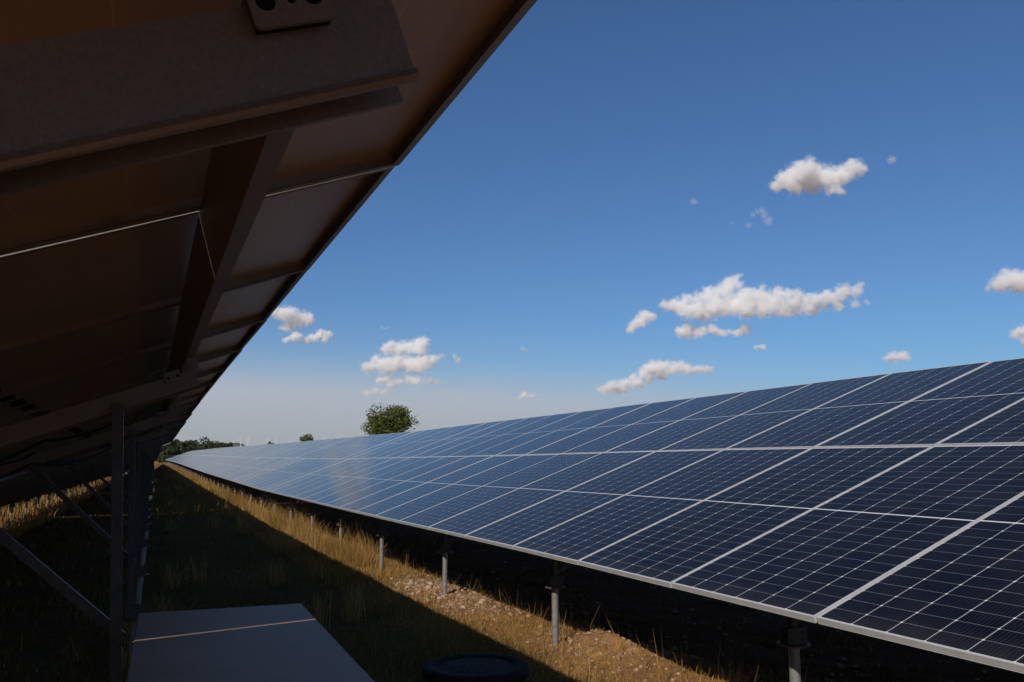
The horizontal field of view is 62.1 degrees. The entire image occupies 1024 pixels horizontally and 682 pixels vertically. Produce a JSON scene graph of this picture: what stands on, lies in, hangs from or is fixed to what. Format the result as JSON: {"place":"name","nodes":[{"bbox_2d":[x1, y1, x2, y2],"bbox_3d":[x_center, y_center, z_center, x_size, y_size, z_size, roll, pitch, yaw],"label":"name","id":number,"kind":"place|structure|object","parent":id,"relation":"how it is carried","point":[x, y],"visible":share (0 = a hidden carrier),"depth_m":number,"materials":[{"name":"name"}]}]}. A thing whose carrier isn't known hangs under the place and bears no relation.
{"place":"outdoors","nodes":[
{"label":"outdoors","id":0,"kind":"place"},
{"bbox_2d":[180,441,244,448],"bbox_3d":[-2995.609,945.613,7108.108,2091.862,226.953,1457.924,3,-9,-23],"label":"hills","id":1,"kind":"structure","parent":0,"point":[236,444],"depth_m":7134.53,"materials":[{"name":"green plant"}]},
{"bbox_2d":[0,461,1023,681],"bbox_3d":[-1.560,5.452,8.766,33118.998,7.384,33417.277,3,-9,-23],"label":"ground","id":2,"kind":"structure","parent":0,"point":[825,659],"depth_m":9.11,"materials":[{"name":"brown plant"}]},
{"bbox_2d":[24,443,169,516],"bbox_3d":[-16.981,5.791,35.875,4.444,2.614,23.068,3,-9,-23],"label":"solar table","id":3,"kind":"object","parent":2,"relation":"on","point":[163,448],"visible":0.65,"depth_m":30.80,"materials":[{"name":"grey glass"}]},
{"bbox_2d":[84,452,162,490],"bbox_3d":[-25.920,8.826,57.155,4.443,2.564,23.068,3,-9,-23],"label":"solar table","id":4,"kind":"object","parent":2,"relation":"on","point":[124,470],"visible":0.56,"depth_m":55.99,"materials":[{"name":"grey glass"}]},
{"bbox_2d":[156,454,163,462],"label":"tree","id":5,"kind":"object","parent":2,"relation":"on","point":[159,459],"visible":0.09,"depth_m":275.30,"materials":[{"name":"green plant"}]},
{"bbox_2d":[161,438,182,462],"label":"tree","id":6,"kind":"object","parent":2,"relation":"on","point":[173,449],"visible":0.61,"depth_m":265.93,"materials":[{"name":"green plant"}]},
{"bbox_2d":[165,450,195,463],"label":"solar table","id":7,"kind":"object","parent":2,"relation":"on","point":[177,456],"visible":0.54,"depth_m":147.33,"materials":[{"name":"blue glass"}]},
{"bbox_2d":[168,450,201,465],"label":"solar table","id":8,"kind":"object","parent":2,"relation":"on","point":[171,460],"visible":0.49,"depth_m":125.63,"materials":[{"name":"blue glass"}]},
{"bbox_2d":[180,440,194,452],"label":"tree","id":9,"kind":"object","parent":2,"relation":"on","point":[188,446],"visible":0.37,"depth_m":290.21,"materials":[{"name":"green plant"}]},
{"bbox_2d":[172,448,215,467],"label":"solar table","id":10,"kind":"object","parent":2,"relation":"on","point":[190,455],"visible":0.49,"depth_m":104.54,"materials":[{"name":"blue glass"}]},
{"bbox_2d":[193,437,214,449],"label":"tree","id":11,"kind":"object","parent":2,"relation":"on","point":[208,443],"visible":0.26,"depth_m":304.56,"materials":[{"name":"green plant"}]},
{"bbox_2d":[176,447,233,471],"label":"solar table","id":12,"kind":"object","parent":2,"relation":"on","point":[182,463],"visible":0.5,"depth_m":81.52,"materials":[{"name":"blue glass"}]},
{"bbox_2d":[213,442,230,447],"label":"tree","id":13,"kind":"object","parent":2,"relation":"on","point":[220,445],"visible":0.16,"depth_m":327.45,"materials":[{"name":"green plant"}]},
{"bbox_2d":[184,444,270,480],"bbox_3d":[-21.580,9.109,62.942,4.303,2.931,23.070,3,-9,-23],"label":"solar table","id":14,"kind":"object","parent":2,"relation":"on","point":[216,458],"visible":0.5,"depth_m":60.28,"materials":[{"name":"blue glass"}]},
{"bbox_2d":[126,603,373,681],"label":"cabinet","id":15,"kind":"object","parent":2,"relation":"on","point":[286,643],"visible":1,"depth_m":2.08,"materials":[{"name":"metal"}]},
{"bbox_2d":[0,0,536,681],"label":"solar table","id":16,"kind":"object","parent":2,"relation":"on","point":[188,188],"visible":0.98,"depth_m":1.58,"materials":[{"name":"grey glass"}]},
{"bbox_2d":[0,452,34,465],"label":"cable","id":17,"kind":"object","parent":16,"relation":"hanging from","point":[2,463],"visible":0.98,"depth_m":5.07,"materials":[{"name":"black plastic"}]},
{"bbox_2d":[0,436,128,478],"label":"cable","id":18,"kind":"object","parent":16,"relation":"hanging from","point":[57,463],"visible":0.91,"depth_m":4.62,"materials":[{"name":"black plastic"}]},
{"bbox_2d":[0,415,138,461],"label":"cable","id":19,"kind":"object","parent":16,"relation":"hanging from","point":[57,439],"visible":0.92,"depth_m":3.30,"materials":[{"name":"black plastic"}]},
{"bbox_2d":[198,437,351,498],"bbox_3d":[-12.514,6.280,41.721,4.303,2.869,23.068,3,-9,-23],"label":"solar table","id":20,"kind":"object","parent":2,"relation":"on","point":[246,464],"visible":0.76,"depth_m":37.94,"materials":[{"name":"blue glass"}]},
{"bbox_2d":[299,434,313,441],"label":"broadleaf tree","id":21,"kind":"object","parent":2,"relation":"on","point":[306,437],"visible":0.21,"depth_m":144.58,"materials":[{"name":"green plant"}]},
{"bbox_2d":[360,403,418,434],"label":"broadleaf tree","id":22,"kind":"object","parent":2,"relation":"on","point":[393,420],"visible":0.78,"depth_m":101.97,"materials":[{"name":"green plant"}]},
{"bbox_2d":[422,653,530,681],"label":"inspection shaft","id":23,"kind":"object","parent":2,"relation":"on","point":[478,667],"visible":1,"depth_m":5.22,"materials":[{"name":"black plastic"}]},
{"bbox_2d":[233,358,1023,681],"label":"solar table","id":24,"kind":"object","parent":2,"relation":"on","point":[887,506],"visible":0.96,"depth_m":6.35,"materials":[{"name":"blue glass"}]},
{"bbox_2d":[260,527,1014,681],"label":"earth clods","id":25,"kind":"object","parent":2,"relation":"on","point":[426,585],"visible":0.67,"depth_m":8.70,"materials":[{"name":"brown soil"}]},
{"bbox_2d":[174,0,1023,445],"label":"sky","id":26,"kind":"structure","parent":0,"point":[627,202],"materials":[{"name":"blue"}]}
]}

